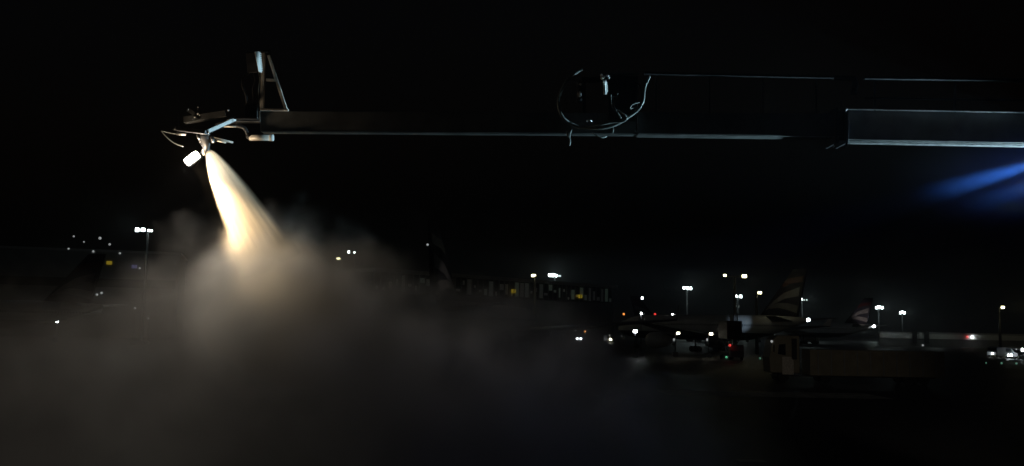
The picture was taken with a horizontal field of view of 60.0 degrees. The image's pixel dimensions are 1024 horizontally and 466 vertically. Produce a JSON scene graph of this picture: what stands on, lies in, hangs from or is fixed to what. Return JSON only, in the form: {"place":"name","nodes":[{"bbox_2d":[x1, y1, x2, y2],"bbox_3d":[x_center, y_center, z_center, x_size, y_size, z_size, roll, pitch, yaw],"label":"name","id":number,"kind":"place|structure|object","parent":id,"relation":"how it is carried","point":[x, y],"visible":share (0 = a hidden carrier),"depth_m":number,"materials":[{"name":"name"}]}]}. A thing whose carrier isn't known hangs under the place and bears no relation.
{"place":"outdoors","nodes":[
{"label":"outdoors","id":0,"kind":"place"},
{"bbox_2d":[53,321,59,341],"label":"light tower","id":1,"kind":"structure","parent":0,"point":[56,339],"depth_m":178.62,"materials":[{"name":"white"}]},
{"bbox_2d":[0,235,187,337],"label":"terminal building","id":2,"kind":"structure","parent":0,"point":[36,273],"depth_m":229.73,"materials":[{"name":"grey paint"}]},
{"bbox_2d":[130,307,136,344],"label":"light tower","id":3,"kind":"structure","parent":0,"point":[132,342],"depth_m":168.69,"materials":[{"name":"white metal"}]},
{"bbox_2d":[144,318,149,344],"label":"light tower","id":4,"kind":"structure","parent":0,"point":[146,342],"depth_m":168.52,"materials":[{"name":"white"}]},
{"bbox_2d":[330,268,616,340],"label":"terminal building","id":5,"kind":"structure","parent":0,"point":[564,303],"depth_m":273.65,"materials":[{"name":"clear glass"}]},
{"bbox_2d":[401,275,404,291],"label":"lit window","id":6,"kind":"structure","parent":5,"relation":"in","point":[403,276],"depth_m":258.12,"materials":[{"name":"white"}]},
{"bbox_2d":[467,279,471,294],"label":"lit window","id":7,"kind":"structure","parent":5,"relation":"in","point":[469,282],"depth_m":277.13,"materials":[{"name":"white"}]},
{"bbox_2d":[489,281,492,295],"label":"lit window","id":8,"kind":"structure","parent":5,"relation":"in","point":[490,282],"depth_m":284.04,"materials":[{"name":"white"}]},
{"bbox_2d":[505,284,507,294],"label":"lit window","id":9,"kind":"structure","parent":5,"relation":"in","point":[506,285],"depth_m":289.22,"materials":[{"name":"white"}]},
{"bbox_2d":[515,282,518,296],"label":"lit window","id":10,"kind":"structure","parent":5,"relation":"in","point":[516,284],"depth_m":292.81,"materials":[{"name":"white"}]},
{"bbox_2d":[520,283,523,296],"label":"lit window","id":11,"kind":"structure","parent":5,"relation":"in","point":[521,284],"depth_m":294.53,"materials":[{"name":"white"}]},
{"bbox_2d":[525,283,528,297],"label":"lit window","id":12,"kind":"structure","parent":5,"relation":"in","point":[526,284],"depth_m":296.30,"materials":[{"name":"white"}]},
{"bbox_2d":[539,284,542,297],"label":"lit window","id":13,"kind":"structure","parent":5,"relation":"in","point":[541,285],"depth_m":301.41,"materials":[{"name":"white"}]},
{"bbox_2d":[571,290,574,298],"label":"lit window","id":14,"kind":"structure","parent":5,"relation":"in","point":[572,291],"depth_m":313.49,"materials":[{"name":"white"}]},
{"bbox_2d":[605,289,607,301],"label":"lit window","id":15,"kind":"structure","parent":5,"relation":"in","point":[606,290],"depth_m":327.41,"materials":[{"name":"white"}]},
{"bbox_2d":[0,322,1023,465],"bbox_3d":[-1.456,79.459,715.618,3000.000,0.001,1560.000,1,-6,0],"label":"ground","id":16,"kind":"structure","parent":0,"point":[223,394],"depth_m":54.96,"materials":[{"name":"black asphalt"}]},
{"bbox_2d":[0,254,124,328],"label":"airliner","id":17,"kind":"object","parent":16,"relation":"on","point":[71,295],"visible":1,"depth_m":169.19,"materials":[{"name":"white paint"}]},
{"bbox_2d":[135,227,152,340],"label":"floodlight mast","id":18,"kind":"object","parent":16,"relation":"on","point":[137,229],"visible":0.99,"depth_m":199.51,"materials":[{"name":"metal"}]},
{"bbox_2d":[336,257,342,346],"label":"street lamp","id":19,"kind":"object","parent":16,"relation":"on","point":[339,306],"visible":0.97,"depth_m":179.21,"materials":[{"name":"metal"}]},
{"bbox_2d":[347,250,355,339],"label":"floodlight mast","id":20,"kind":"object","parent":16,"relation":"on","point":[352,306],"visible":0.98,"depth_m":249.14,"materials":[{"name":"metal"}]},
{"bbox_2d":[274,220,679,359],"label":"airliner","id":21,"kind":"object","parent":16,"relation":"on","point":[450,314],"visible":1,"depth_m":121.29,"materials":[{"name":"paint"}]},
{"bbox_2d":[531,274,535,343],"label":"street lamp","id":22,"kind":"object","parent":16,"relation":"on","point":[534,311],"visible":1,"depth_m":239.15,"materials":[{"name":"metal"}]},
{"bbox_2d":[548,273,560,280],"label":"floodlight mast","id":23,"kind":"object","parent":16,"relation":"on","point":[554,275],"visible":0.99,"depth_m":350.02,"materials":[{"name":"metal"}]},
{"bbox_2d":[575,330,585,340],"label":"service van","id":24,"kind":"object","parent":16,"relation":"on","point":[578,337],"visible":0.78,"depth_m":298.85,"materials":[{"name":"grey paint"}]},
{"bbox_2d":[161,50,1023,167],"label":"deicing truck","id":25,"kind":"object","parent":16,"relation":"on","point":[834,127],"visible":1,"depth_m":13.58,"materials":[{"name":"paint"}]},
{"bbox_2d":[603,335,616,342],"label":"service van","id":26,"kind":"object","parent":16,"relation":"on","point":[610,338],"visible":0.97,"depth_m":289.16,"materials":[{"name":"grey paint"}]},
{"bbox_2d":[632,330,637,357],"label":"light tower","id":27,"kind":"structure","parent":16,"relation":"on","point":[635,355],"depth_m":148.75,"materials":[{"name":"white"}]},
{"bbox_2d":[672,332,679,355],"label":"stand lamp post","id":28,"kind":"object","parent":16,"relation":"on","point":[675,353],"visible":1,"depth_m":158.71,"materials":[{"name":"white"}]},
{"bbox_2d":[621,296,748,341],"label":"airliner","id":29,"kind":"object","parent":16,"relation":"on","point":[639,306],"visible":0.19,"depth_m":344.46,"materials":[{"name":"white paint"}]},
{"bbox_2d":[683,286,691,314],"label":"floodlight mast","id":30,"kind":"object","parent":16,"relation":"on","point":[687,288],"visible":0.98,"depth_m":419.07,"materials":[{"name":"metal"}]},
{"bbox_2d":[705,333,712,356],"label":"stand lamp post","id":31,"kind":"object","parent":16,"relation":"on","point":[708,354],"visible":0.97,"depth_m":156.71,"materials":[{"name":"white metal"}]},
{"bbox_2d":[619,269,835,351],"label":"airliner","id":32,"kind":"object","parent":16,"relation":"on","point":[780,312],"visible":0.9,"depth_m":185.87,"materials":[{"name":"white paint"}]},
{"bbox_2d":[719,312,743,359],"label":"catering loader","id":33,"kind":"object","parent":16,"relation":"on","point":[728,330],"visible":0.99,"depth_m":146.22,"materials":[{"name":"black paint"}]},
{"bbox_2d":[723,274,746,344],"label":"street lamp","id":34,"kind":"object","parent":16,"relation":"on","point":[734,296],"visible":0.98,"depth_m":179.60,"materials":[{"name":"metal"}]},
{"bbox_2d":[736,295,741,340],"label":"floodlight mast","id":35,"kind":"object","parent":16,"relation":"on","point":[739,296],"visible":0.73,"depth_m":398.82,"materials":[{"name":"metal"}]},
{"bbox_2d":[755,291,761,353],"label":"street lamp","id":36,"kind":"object","parent":16,"relation":"on","point":[756,338],"visible":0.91,"depth_m":184.13,"materials":[{"name":"metal"}]},
{"bbox_2d":[801,298,807,339],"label":"floodlight mast","id":37,"kind":"object","parent":16,"relation":"on","point":[802,310],"visible":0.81,"depth_m":448.43,"materials":[{"name":"metal"}]},
{"bbox_2d":[759,298,883,343],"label":"airliner","id":38,"kind":"object","parent":16,"relation":"on","point":[857,320],"visible":0.73,"depth_m":327.82,"materials":[{"name":"white paint"}]},
{"bbox_2d":[763,335,944,384],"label":"lorry","id":39,"kind":"object","parent":16,"relation":"on","point":[781,359],"visible":1,"depth_m":86.00,"materials":[{"name":"beige paint"}]},
{"bbox_2d":[875,305,882,330],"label":"floodlight mast","id":40,"kind":"object","parent":16,"relation":"on","point":[878,307],"visible":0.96,"depth_m":478.09,"materials":[{"name":"metal"}]},
{"bbox_2d":[899,311,905,331],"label":"floodlight mast","id":41,"kind":"object","parent":16,"relation":"on","point":[902,312],"visible":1,"depth_m":597.42,"materials":[{"name":"metal"}]},
{"bbox_2d":[987,346,998,356],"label":"service van","id":42,"kind":"object","parent":16,"relation":"on","point":[991,350],"visible":0.89,"depth_m":193.12,"materials":[{"name":"grey paint"}]},
{"bbox_2d":[998,306,1004,346],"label":"street lamp","id":43,"kind":"object","parent":16,"relation":"on","point":[999,327],"visible":0.97,"depth_m":298.49,"materials":[{"name":"metal"}]},
{"bbox_2d":[997,347,1023,358],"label":"service van","id":44,"kind":"object","parent":16,"relation":"on","point":[1007,352],"visible":0.92,"depth_m":184.19,"materials":[{"name":"grey paint"}]},
{"bbox_2d":[0,0,1023,334],"label":"sky","id":45,"kind":"structure","parent":0,"point":[89,89],"materials":[{"name":"black"}]},
{"bbox_2d":[638,312,643,355],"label":"light tower","id":46,"kind":"structure","parent":0,"point":[640,353],"depth_m":158.34,"materials":[{"name":"white"}]},
{"bbox_2d":[877,331,1023,347],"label":"pier building","id":47,"kind":"structure","parent":0,"point":[960,340],"depth_m":319.62,"materials":[{"name":"grey paint"}]},
{"bbox_2d":[1016,348,1023,359],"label":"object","id":48,"kind":"structure","parent":0,"point":[1021,357],"depth_m":178.55,"materials":[{"name":"white"}]}
]}

